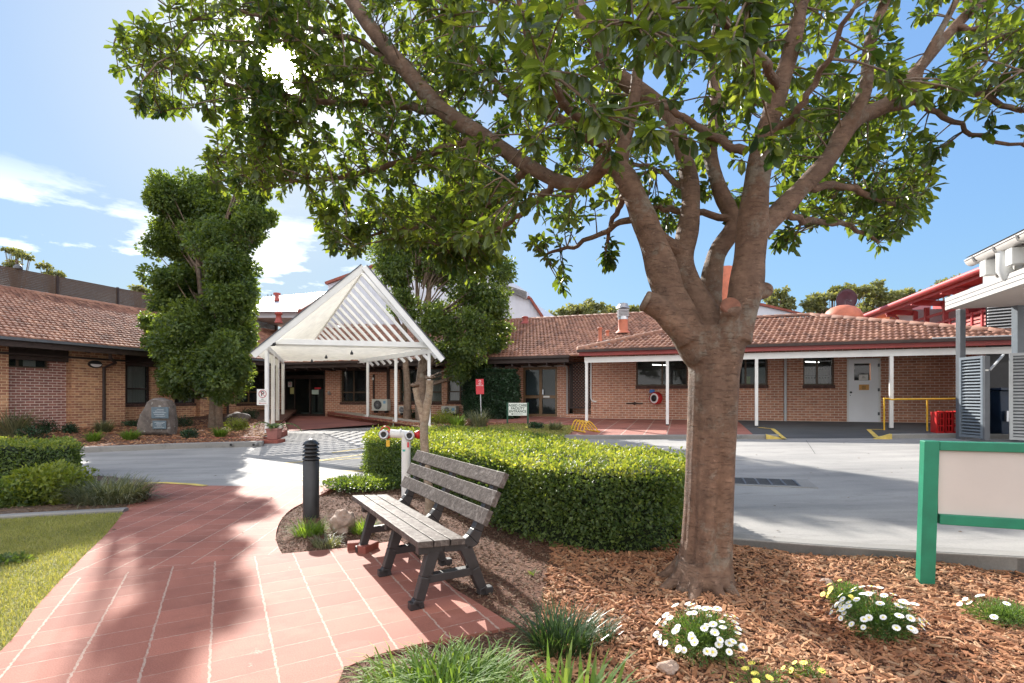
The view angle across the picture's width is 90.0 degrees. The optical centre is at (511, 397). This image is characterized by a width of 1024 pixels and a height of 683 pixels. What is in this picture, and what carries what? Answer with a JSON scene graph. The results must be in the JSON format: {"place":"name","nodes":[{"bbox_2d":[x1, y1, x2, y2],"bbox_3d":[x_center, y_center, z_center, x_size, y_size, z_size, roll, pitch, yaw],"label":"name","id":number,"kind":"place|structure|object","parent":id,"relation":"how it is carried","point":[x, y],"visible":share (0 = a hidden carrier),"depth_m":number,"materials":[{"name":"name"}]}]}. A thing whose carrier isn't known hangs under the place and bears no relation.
{"place":"outdoors","nodes":[
{"label":"outdoors","id":0,"kind":"place"},
{"bbox_2d":[0,511,122,650],"bbox_3d":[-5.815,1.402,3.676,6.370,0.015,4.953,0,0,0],"label":"lawn","id":1,"kind":"structure","parent":0,"point":[31,609],"depth_m":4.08,"materials":[{"name":"plant"}]},
{"bbox_2d":[0,551,38,564],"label":"lawn weed","id":2,"kind":"object","parent":1,"relation":"on","point":[6,557],"visible":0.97,"depth_m":4.32,"materials":[{"name":"green plant"}]},
{"bbox_2d":[0,475,142,513],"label":"garden bed","id":3,"kind":"object","parent":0,"point":[26,510],"visible":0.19,"depth_m":6.42,"materials":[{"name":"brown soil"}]},
{"bbox_2d":[0,473,48,508],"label":"shrub","id":4,"kind":"object","parent":3,"relation":"on","point":[5,499],"visible":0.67,"depth_m":6.46,"materials":[{"name":"green plant"}]},
{"bbox_2d":[0,434,87,479],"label":"clipped hedge","id":5,"kind":"object","parent":3,"relation":"on","point":[19,452],"visible":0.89,"depth_m":8.01,"materials":[{"name":"green plant"}]},
{"bbox_2d":[0,459,100,505],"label":"shrub","id":6,"kind":"object","parent":3,"relation":"on","point":[49,475],"visible":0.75,"depth_m":6.65,"materials":[{"name":"green plant"}]},
{"bbox_2d":[0,507,128,518],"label":"garden edging","id":7,"kind":"object","parent":3,"relation":"on","point":[59,513],"visible":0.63,"depth_m":6.03,"materials":[{"name":"concrete"}]},
{"bbox_2d":[40,471,173,508],"bbox_3d":[-5.293,1.230,6.754,1.731,0.469,1.304,0,0,0],"label":"grass clump","id":8,"kind":"object","parent":3,"relation":"on","point":[114,492],"visible":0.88,"depth_m":6.59,"materials":[{"name":"green plant"}]},
{"bbox_2d":[8,409,296,446],"bbox_3d":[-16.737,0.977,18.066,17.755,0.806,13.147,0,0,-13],"label":"garden bed","id":9,"kind":"object","parent":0,"point":[287,414],"visible":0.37,"depth_m":15.57,"materials":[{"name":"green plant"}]},
{"bbox_2d":[0,405,53,436],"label":"plant","id":10,"kind":"object","parent":9,"relation":"on","point":[9,430],"visible":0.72,"depth_m":14.83,"materials":[{"name":"green plant"}]},
{"bbox_2d":[13,425,51,439],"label":"plant","id":11,"kind":"object","parent":9,"relation":"on","point":[31,434],"visible":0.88,"depth_m":14.38,"materials":[{"name":"green plant"}]},
{"bbox_2d":[35,418,60,432],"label":"plant","id":12,"kind":"object","parent":9,"relation":"on","point":[43,425],"visible":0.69,"depth_m":15.94,"materials":[{"name":"green plant"}]},
{"bbox_2d":[81,429,108,441],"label":"plant","id":13,"kind":"object","parent":9,"relation":"on","point":[91,437],"visible":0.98,"depth_m":14.01,"materials":[{"name":"green plant"}]},
{"bbox_2d":[85,418,117,432],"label":"plant","id":14,"kind":"object","parent":9,"relation":"on","point":[103,426],"visible":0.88,"depth_m":15.98,"materials":[{"name":"green plant"}]},
{"bbox_2d":[116,428,142,439],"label":"plant","id":15,"kind":"object","parent":9,"relation":"on","point":[130,435],"visible":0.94,"depth_m":14.34,"materials":[{"name":"green plant"}]},
{"bbox_2d":[137,397,177,434],"bbox_3d":[-10.719,0.580,15.504,1.041,1.143,0.582,0,0,0],"label":"memorial stone","id":16,"kind":"object","parent":9,"relation":"on","point":[157,416],"visible":0.97,"depth_m":15.24,"materials":[{"name":"grey stone"}]},
{"bbox_2d":[133,149,281,427],"bbox_3d":[-10.589,-3.940,17.670,5.336,10.145,4.167,0,0,45],"label":"lilly pilly tree","id":17,"kind":"object","parent":9,"relation":"on","point":[199,341],"visible":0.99,"depth_m":16.79,"materials":[{"name":"green plant"}]},
{"bbox_2d":[223,417,244,430],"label":"plant","id":18,"kind":"object","parent":9,"relation":"on","point":[234,424],"visible":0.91,"depth_m":16.35,"materials":[{"name":"green plant"}]},
{"bbox_2d":[223,412,250,424],"bbox_3d":[-9.755,0.769,18.194,0.964,0.489,0.686,0,0,0],"label":"rock","id":19,"kind":"object","parent":9,"relation":"on","point":[240,415],"visible":0.48,"depth_m":18.01,"materials":[{"name":"grey stone"}]},
{"bbox_2d":[61,483,334,579],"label":"path","id":20,"kind":"structure","parent":0,"point":[189,524],"depth_m":5.40,"materials":[{"name":"red tile"}]},
{"bbox_2d":[0,541,514,682],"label":"path","id":21,"kind":"structure","parent":0,"point":[318,616],"depth_m":3.17,"materials":[{"name":"red tile"}]},
{"bbox_2d":[357,540,378,553],"bbox_3d":[-1.307,1.360,4.643,0.100,0.070,0.200,0,0,21],"label":"loose brick","id":22,"kind":"object","parent":21,"relation":"on","point":[371,545],"visible":0.98,"depth_m":4.58,"materials":[{"name":"red brick"}]},
{"bbox_2d":[352,450,508,610],"bbox_3d":[-0.786,0.955,4.205,0.676,0.866,1.890,0,0,-30],"label":"park bench","id":23,"kind":"object","parent":21,"relation":"on","point":[430,538],"visible":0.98,"depth_m":3.86,"materials":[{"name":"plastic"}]},
{"bbox_2d":[252,292,337,327],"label":"metal roofed building","id":24,"kind":"structure","parent":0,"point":[289,307],"depth_m":30.91,"materials":[{"name":"metal"}]},
{"bbox_2d":[285,416,379,430],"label":"entrance ramp","id":25,"kind":"structure","parent":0,"point":[308,422],"depth_m":20.95,"materials":[{"name":"red paint"}]},
{"bbox_2d":[328,414,576,434],"bbox_3d":[-2.723,0.923,20.130,4.347,0.254,14.726,0,0,-39],"label":"garden bed","id":26,"kind":"object","parent":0,"point":[419,424],"visible":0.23,"depth_m":18.56,"materials":[{"name":"brown wood"}]},
{"bbox_2d":[361,165,517,419],"bbox_3d":[-2.755,-4.089,19.995,6.208,10.294,4.067,0,0,0],"label":"garden tree","id":27,"kind":"object","parent":26,"relation":"on","point":[482,308],"visible":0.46,"depth_m":19.40,"materials":[{"name":"green plant"}]},
{"bbox_2d":[462,407,492,426],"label":"plant","id":28,"kind":"object","parent":26,"relation":"on","point":[479,420],"visible":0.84,"depth_m":16.83,"materials":[{"name":"green plant"}]},
{"bbox_2d":[460,367,521,418],"bbox_3d":[-0.858,-0.128,20.620,2.759,2.186,1.611,0,0,26],"label":"clipped bush","id":29,"kind":"object","parent":26,"relation":"on","point":[502,387],"visible":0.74,"depth_m":20.03,"materials":[{"name":"green plant"}]},
{"bbox_2d":[507,403,528,423],"bbox_3d":[0.195,0.642,17.588,0.757,0.912,0.078,0,0,0],"label":"direction sign","id":30,"kind":"object","parent":26,"relation":"on","point":[518,409],"visible":1,"depth_m":17.55,"materials":[{"name":"white metal"}]},
{"bbox_2d":[0,0,1023,329],"label":"sky","id":31,"kind":"structure","parent":0,"point":[75,160],"materials":[{"name":"blue"}]},
{"bbox_2d":[80,424,1023,572],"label":"road","id":32,"kind":"structure","parent":0,"point":[879,505],"depth_m":8.24,"materials":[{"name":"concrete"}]},
{"bbox_2d":[80,441,263,452],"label":"kerb","id":33,"kind":"structure","parent":32,"relation":"on","point":[166,446],"depth_m":13.34,"materials":[{"name":"concrete"}]},
{"bbox_2d":[254,439,284,443],"bbox_3d":[-6.900,1.244,14.500,0.750,0.100,0.500,0,0,0],"label":"step","id":34,"kind":"object","parent":32,"relation":"on","point":[271,441],"visible":0.71,"depth_m":14.25,"materials":[{"name":"brick"}]},
{"bbox_2d":[253,422,301,438],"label":"potted plant","id":35,"kind":"object","parent":34,"relation":"on","point":[273,431],"visible":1,"depth_m":14.54,"materials":[{"name":"ceramic"}]},
{"bbox_2d":[334,411,446,425],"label":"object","id":36,"kind":"object","parent":32,"relation":"on","point":[375,416],"visible":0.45,"depth_m":21.19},
{"bbox_2d":[0,285,1010,434],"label":"brick building","id":37,"kind":"structure","parent":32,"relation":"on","point":[81,363],"depth_m":17.67,"materials":[{"name":"brown brick"}]},
{"bbox_2d":[9,359,46,368],"bbox_3d":[-15.229,-1.162,15.993,0.397,0.495,1.148,0,0,2],"label":"window","id":38,"kind":"structure","parent":37,"relation":"in","point":[12,362],"depth_m":16.07,"materials":[{"name":"black glass"}]},
{"bbox_2d":[125,366,148,406],"bbox_3d":[-14.245,-0.529,19.266,0.478,1.790,1.159,0,0,10],"label":"window","id":39,"kind":"structure","parent":37,"relation":"in","point":[136,377],"depth_m":19.38,"materials":[{"name":"black glass"}]},
{"bbox_2d":[0,264,277,329],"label":"louvre screen","id":40,"kind":"object","parent":37,"relation":"on","point":[46,284],"visible":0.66,"depth_m":21.41,"materials":[{"name":"brown paint"}]},
{"bbox_2d":[236,373,264,405],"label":"window","id":41,"kind":"structure","parent":37,"relation":"in","point":[251,396],"depth_m":24.67,"materials":[{"name":"black glass"}]},
{"bbox_2d":[285,370,324,415],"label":"door","id":42,"kind":"structure","parent":37,"relation":"in","point":[304,390],"depth_m":26.30,"materials":[{"name":"grey glass"}]},
{"bbox_2d":[250,264,444,432],"bbox_3d":[-7.348,-1.427,19.267,5.506,5.534,9.627,0,0,-38],"label":"entrance canopy","id":43,"kind":"object","parent":37,"relation":"attached to","point":[295,338],"visible":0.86,"depth_m":17.52,"materials":[{"name":"white metal"}]},
{"bbox_2d":[257,389,267,404],"bbox_3d":[-7.758,0.000,15.924,0.355,0.495,0.024,0,0,0],"label":"parking sign","id":44,"kind":"object","parent":43,"relation":"attached to","point":[262,396],"visible":1,"depth_m":15.92,"materials":[{"name":"metal"}]},
{"bbox_2d":[340,369,365,404],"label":"window","id":45,"kind":"structure","parent":37,"relation":"in","point":[353,381],"depth_m":23.96,"materials":[{"name":"brown glass"}]},
{"bbox_2d":[372,399,390,412],"bbox_3d":[-5.878,0.399,23.005,0.793,0.620,0.320,0,0,19],"label":"air conditioner","id":46,"kind":"object","parent":37,"relation":"attached to","point":[384,405],"visible":1,"depth_m":22.87,"materials":[{"name":"white plastic"}]},
{"bbox_2d":[398,368,441,404],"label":"window","id":47,"kind":"structure","parent":37,"relation":"in","point":[437,389],"depth_m":22.80,"materials":[{"name":"brown glass"}]},
{"bbox_2d":[447,368,463,403],"bbox_3d":[-2.413,-0.471,22.284,0.831,1.556,0.366,0,0,14],"label":"window","id":48,"kind":"structure","parent":37,"relation":"in","point":[455,393],"depth_m":22.30,"materials":[{"name":"grey glass"}]},
{"bbox_2d":[523,364,572,416],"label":"door","id":49,"kind":"structure","parent":37,"relation":"in","point":[539,383],"depth_m":21.00,"materials":[{"name":"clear glass"}]},
{"bbox_2d":[635,361,687,388],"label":"window","id":50,"kind":"structure","parent":37,"relation":"in","point":[649,375],"depth_m":18.96,"materials":[{"name":"black glass"}]},
{"bbox_2d":[722,265,731,299],"bbox_3d":[10.031,-4.410,24.000,0.680,3.370,0.680,0,0,0],"label":"chimney","id":51,"kind":"object","parent":37,"relation":"on","point":[726,273],"visible":0.27,"depth_m":23.72,"materials":[{"name":"brick"}]},
{"bbox_2d":[739,359,768,387],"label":"window","id":52,"kind":"structure","parent":37,"relation":"in","point":[747,374],"depth_m":17.97,"materials":[{"name":"grey glass"}]},
{"bbox_2d":[803,358,834,388],"bbox_3d":[10.346,-0.833,17.341,0.972,1.085,0.414,0,0,12],"label":"window","id":53,"kind":"structure","parent":37,"relation":"in","point":[817,372],"depth_m":17.31,"materials":[{"name":"grey glass"}]},
{"bbox_2d":[825,305,863,316],"bbox_3d":[14.220,-3.373,22.000,1.500,1.170,1.500,0,0,0],"label":"roof ventilator","id":54,"kind":"object","parent":37,"relation":"on","point":[848,310],"visible":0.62,"depth_m":21.44,"materials":[{"name":"metal"}]},
{"bbox_2d":[836,289,856,305],"bbox_3d":[15.007,-3.221,22.961,0.815,3.241,0.538,0,0,32],"label":"ventilator","id":55,"kind":"object","parent":37,"relation":"on","point":[846,297],"visible":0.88,"depth_m":23.01,"materials":[{"name":"red metal"}]},
{"bbox_2d":[847,358,880,421],"bbox_3d":[11.555,-0.226,16.844,0.950,2.092,0.247,0,0,13],"label":"door","id":56,"kind":"structure","parent":37,"relation":"in","point":[863,374],"depth_m":16.82,"materials":[{"name":"white paint"}]},
{"bbox_2d":[560,434,754,438],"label":"kerb","id":57,"kind":"structure","parent":32,"relation":"on","point":[745,436],"depth_m":13.58,"materials":[{"name":"concrete"}]},
{"bbox_2d":[735,477,817,487],"bbox_3d":[3.600,1.229,7.329,1.240,0.070,0.640,0,0,19],"label":"storm drain","id":58,"kind":"object","parent":32,"relation":"on","point":[776,482],"visible":0.6,"depth_m":7.24,"materials":[{"name":"metal"}]},
{"bbox_2d":[733,533,1023,572],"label":"kerb","id":59,"kind":"structure","parent":32,"relation":"on","point":[889,546],"depth_m":4.37,"materials":[{"name":"concrete"}]},
{"bbox_2d":[864,267,985,325],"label":"red building","id":60,"kind":"structure","parent":32,"relation":"on","point":[929,296],"depth_m":19.43,"materials":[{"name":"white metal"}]},
{"bbox_2d":[892,433,1008,438],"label":"kerb","id":61,"kind":"structure","parent":32,"relation":"on","point":[944,435],"depth_m":12.49,"materials":[{"name":"concrete"}]},
{"bbox_2d":[945,268,1023,440],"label":"carport","id":62,"kind":"object","parent":32,"relation":"on","point":[1007,292],"visible":0.52,"depth_m":11.62,"materials":[{"name":"grey metal"}]},
{"bbox_2d":[964,229,1023,288],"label":"annex building","id":63,"kind":"structure","parent":62,"relation":"on","point":[1002,259],"depth_m":9.84,"materials":[{"name":"white paint"}]},
{"bbox_2d":[467,416,751,434],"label":"verandah paving","id":64,"kind":"structure","parent":0,"point":[635,427],"depth_m":16.66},
{"bbox_2d":[569,419,599,432],"bbox_3d":[2.116,0.835,15.048,0.484,0.340,1.200,0,0,-14],"label":"bike rack","id":65,"kind":"object","parent":64,"relation":"on","point":[584,426],"visible":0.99,"depth_m":14.96,"materials":[{"name":"yellow metal"}]},
{"bbox_2d":[275,485,1023,682],"bbox_3d":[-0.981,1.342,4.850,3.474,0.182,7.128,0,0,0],"label":"mulch","id":66,"kind":"object","parent":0,"point":[458,565],"visible":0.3,"depth_m":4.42,"materials":[{"name":"brown wood"}]},
{"bbox_2d":[280,514,334,537],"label":"grass clump","id":67,"kind":"object","parent":66,"relation":"on","point":[313,530],"visible":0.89,"depth_m":5.14,"materials":[{"name":"green plant"}]},
{"bbox_2d":[302,439,319,518],"bbox_3d":[-2.304,0.955,5.870,0.200,0.962,0.200,0,0,0],"label":"bollard light","id":68,"kind":"object","parent":66,"relation":"on","point":[311,458],"visible":0.97,"depth_m":5.80,"materials":[{"name":"grey paint"}]},
{"bbox_2d":[308,529,344,549],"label":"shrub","id":69,"kind":"object","parent":66,"relation":"on","point":[328,544],"visible":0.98,"depth_m":4.81,"materials":[{"name":"green plant"}]},
{"bbox_2d":[329,509,354,534],"bbox_3d":[-1.744,1.277,5.292,0.258,0.249,0.232,0,0,0],"label":"rock","id":70,"kind":"object","parent":66,"relation":"on","point":[341,520],"visible":0.93,"depth_m":5.22,"materials":[{"name":"beige stone"}]},
{"bbox_2d":[320,472,400,492],"bbox_3d":[-2.125,1.253,7.513,1.295,0.262,1.078,0,0,0],"label":"ground cover","id":71,"kind":"object","parent":66,"relation":"on","point":[379,482],"visible":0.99,"depth_m":7.35,"materials":[{"name":"green plant"}]},
{"bbox_2d":[347,516,380,534],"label":"grass clump","id":72,"kind":"object","parent":66,"relation":"on","point":[359,527],"visible":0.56,"depth_m":5.25,"materials":[{"name":"green plant"}]},
{"bbox_2d":[379,426,419,496],"bbox_3d":[-1.407,0.886,6.435,0.506,1.045,0.149,0,0,0],"label":"fire hydrant","id":73,"kind":"object","parent":66,"relation":"on","point":[406,437],"visible":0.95,"depth_m":6.40,"materials":[{"name":"white metal"}]},
{"bbox_2d":[410,375,434,515],"bbox_3d":[-1.013,0.590,5.840,0.290,1.690,0.169,0,0,0],"label":"pruned tree","id":74,"kind":"object","parent":66,"relation":"on","point":[424,409],"visible":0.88,"depth_m":5.80,"materials":[{"name":"brown plant"}]},
{"bbox_2d":[331,632,558,682],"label":"strap plant","id":75,"kind":"object","parent":66,"relation":"on","point":[457,667],"visible":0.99,"depth_m":2.45,"materials":[{"name":"green plant"}]},
{"bbox_2d":[359,424,685,552],"bbox_3d":[-0.466,0.960,7.623,2.911,0.940,7.207,0,0,-26],"label":"clipped hedge","id":76,"kind":"object","parent":66,"relation":"on","point":[576,493],"visible":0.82,"depth_m":4.90,"materials":[{"name":"green plant"}]},
{"bbox_2d":[501,589,623,664],"bbox_3d":[0.256,1.264,2.817,0.744,0.291,0.649,0,0,20],"label":"strap plant","id":77,"kind":"object","parent":66,"relation":"on","point":[560,632],"visible":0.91,"depth_m":2.82,"materials":[{"name":"green plant"}]},
{"bbox_2d":[103,0,1023,603],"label":"fig tree","id":78,"kind":"object","parent":66,"relation":"on","point":[705,326],"visible":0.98,"depth_m":4.30,"materials":[{"name":"green plant"}]},
{"bbox_2d":[498,637,645,682],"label":"lily plant","id":79,"kind":"object","parent":66,"relation":"on","point":[565,676],"visible":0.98,"depth_m":2.32,"materials":[{"name":"green plant"}]},
{"bbox_2d":[575,612,631,647],"bbox_3d":[0.515,1.325,2.945,0.350,0.170,0.341,0,0,0],"label":"strap plant","id":80,"kind":"object","parent":66,"relation":"on","point":[609,633],"visible":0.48,"depth_m":2.96,"materials":[{"name":"green plant"}]},
{"bbox_2d":[653,602,747,667],"bbox_3d":[1.017,1.284,2.793,0.495,0.315,0.399,0,0,0],"label":"daisy bush","id":81,"kind":"object","parent":66,"relation":"on","point":[709,638],"visible":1,"depth_m":2.73,"materials":[{"name":"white plant"}]},
{"bbox_2d":[711,657,800,682],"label":"daisy bush","id":82,"kind":"object","parent":66,"relation":"on","point":[754,673],"visible":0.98,"depth_m":2.51,"materials":[{"name":"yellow plant"}]},
{"bbox_2d":[526,539,1023,682],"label":"bark chips","id":83,"kind":"object","parent":66,"relation":"on","point":[776,627],"visible":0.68,"depth_m":3.23,"materials":[{"name":"brown wood"}]},
{"bbox_2d":[656,660,678,674],"bbox_3d":[0.802,1.384,2.630,0.121,0.054,0.079,0,0,0],"label":"stone","id":84,"kind":"object","parent":83,"relation":"on","point":[670,667],"visible":1,"depth_m":2.61,"materials":[{"name":"beige stone"}]},
{"bbox_2d":[781,659,830,679],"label":"daisy bush","id":85,"kind":"object","parent":66,"relation":"on","point":[811,671],"visible":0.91,"depth_m":2.54,"materials":[{"name":"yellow plant"}]},
{"bbox_2d":[820,579,868,609],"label":"daisy bush","id":86,"kind":"object","parent":66,"relation":"on","point":[846,587],"visible":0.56,"depth_m":3.44,"materials":[{"name":"green plant"}]},
{"bbox_2d":[829,585,929,643],"bbox_3d":[2.159,1.286,3.024,0.495,0.312,0.398,0,0,0],"label":"daisy bush","id":87,"kind":"object","parent":66,"relation":"on","point":[886,616],"visible":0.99,"depth_m":2.97,"materials":[{"name":"green plant"}]},
{"bbox_2d":[916,440,1023,585],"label":"sign board","id":88,"kind":"object","parent":66,"relation":"on","point":[973,484],"visible":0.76,"depth_m":3.77,"materials":[{"name":"green paint"}]},
{"bbox_2d":[956,594,1023,630],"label":"daisy bush","id":89,"kind":"object","parent":66,"relation":"on","point":[1011,613],"visible":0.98,"depth_m":3.17,"materials":[{"name":"green plant"}]},
{"bbox_2d":[738,420,954,437],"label":"ramp paving","id":90,"kind":"structure","parent":0,"point":[804,429],"depth_m":14.87,"materials":[{"name":"concrete"}]},
{"bbox_2d":[883,398,955,430],"bbox_3d":[11.473,0.480,13.993,2.240,0.927,0.070,0,0,20],"label":"handrail","id":91,"kind":"object","parent":90,"relation":"on","point":[926,399],"visible":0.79,"depth_m":14.05,"materials":[{"name":"metal"}]},
{"bbox_2d":[930,411,943,432],"bbox_3d":[11.294,0.657,13.596,0.170,0.580,0.343,0,0,18],"label":"crate","id":92,"kind":"object","parent":90,"relation":"on","point":[936,418],"visible":0.85,"depth_m":13.46,"materials":[{"name":"red plastic"}]},
{"bbox_2d":[941,411,952,432],"bbox_3d":[11.497,0.655,13.572,0.170,0.580,0.343,0,0,18],"label":"crate","id":93,"kind":"object","parent":90,"relation":"on","point":[945,422],"visible":0.77,"depth_m":13.43,"materials":[{"name":"red plastic"}]},
{"bbox_2d":[959,353,1023,439],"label":"louvred enclosure","id":94,"kind":"object","parent":90,"relation":"on","point":[980,377],"visible":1,"depth_m":11.51,"materials":[{"name":"grey metal"}]},
{"bbox_2d":[990,388,1008,433],"bbox_3d":[12.069,0.390,12.580,1.160,1.220,1.100,0,0,0],"label":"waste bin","id":95,"kind":"object","parent":94,"relation":"in","point":[999,410],"visible":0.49,"depth_m":12.19,"materials":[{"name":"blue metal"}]},
{"bbox_2d":[986,306,1010,362],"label":"louvred building","id":96,"kind":"structure","parent":90,"relation":"on","point":[998,317],"depth_m":14.17,"materials":[{"name":"white metal"}]},
{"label":"ground","id":97,"kind":"structure","parent":0,"visible":0},
{"bbox_2d":[0,246,35,288],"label":"gum tree","id":98,"kind":"object","parent":97,"relation":"on","point":[18,253],"visible":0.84,"depth_m":59.71,"materials":[{"name":"green plant"}]},
{"bbox_2d":[35,260,66,291],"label":"gum tree","id":99,"kind":"object","parent":97,"relation":"on","point":[49,268],"visible":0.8,"depth_m":61.58,"materials":[{"name":"green plant"}]},
{"bbox_2d":[328,411,417,427],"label":"planter wall","id":100,"kind":"structure","parent":97,"relation":"on","point":[355,418],"depth_m":20.91,"materials":[{"name":"brick"}]},
{"bbox_2d":[325,264,553,326],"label":"white building","id":101,"kind":"structure","parent":97,"relation":"on","point":[521,303],"depth_m":34.00,"materials":[{"name":"metal"}]},
{"bbox_2d":[548,298,610,315],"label":"gum tree","id":102,"kind":"object","parent":97,"relation":"on","point":[587,306],"visible":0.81,"depth_m":54.47,"materials":[{"name":"green plant"}]},
{"bbox_2d":[762,285,796,310],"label":"gum tree","id":103,"kind":"object","parent":97,"relation":"on","point":[785,301],"visible":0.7,"depth_m":51.57,"materials":[{"name":"green plant"}]},
{"bbox_2d":[798,282,875,313],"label":"gum tree","id":104,"kind":"object","parent":97,"relation":"on","point":[816,302],"visible":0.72,"depth_m":49.82,"materials":[{"name":"green plant"}]},
{"bbox_2d":[855,278,904,311],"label":"gum tree","id":105,"kind":"object","parent":97,"relation":"on","point":[877,298],"visible":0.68,"depth_m":53.16,"materials":[{"name":"green plant"}]},
{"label":"lawn","id":106,"kind":"structure","parent":0,"visible":0},
{"bbox_2d":[488,423,575,435],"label":"grass","id":107,"kind":"structure","parent":106,"relation":"on","point":[523,426],"depth_m":15.74,"materials":[{"name":"green plant"}]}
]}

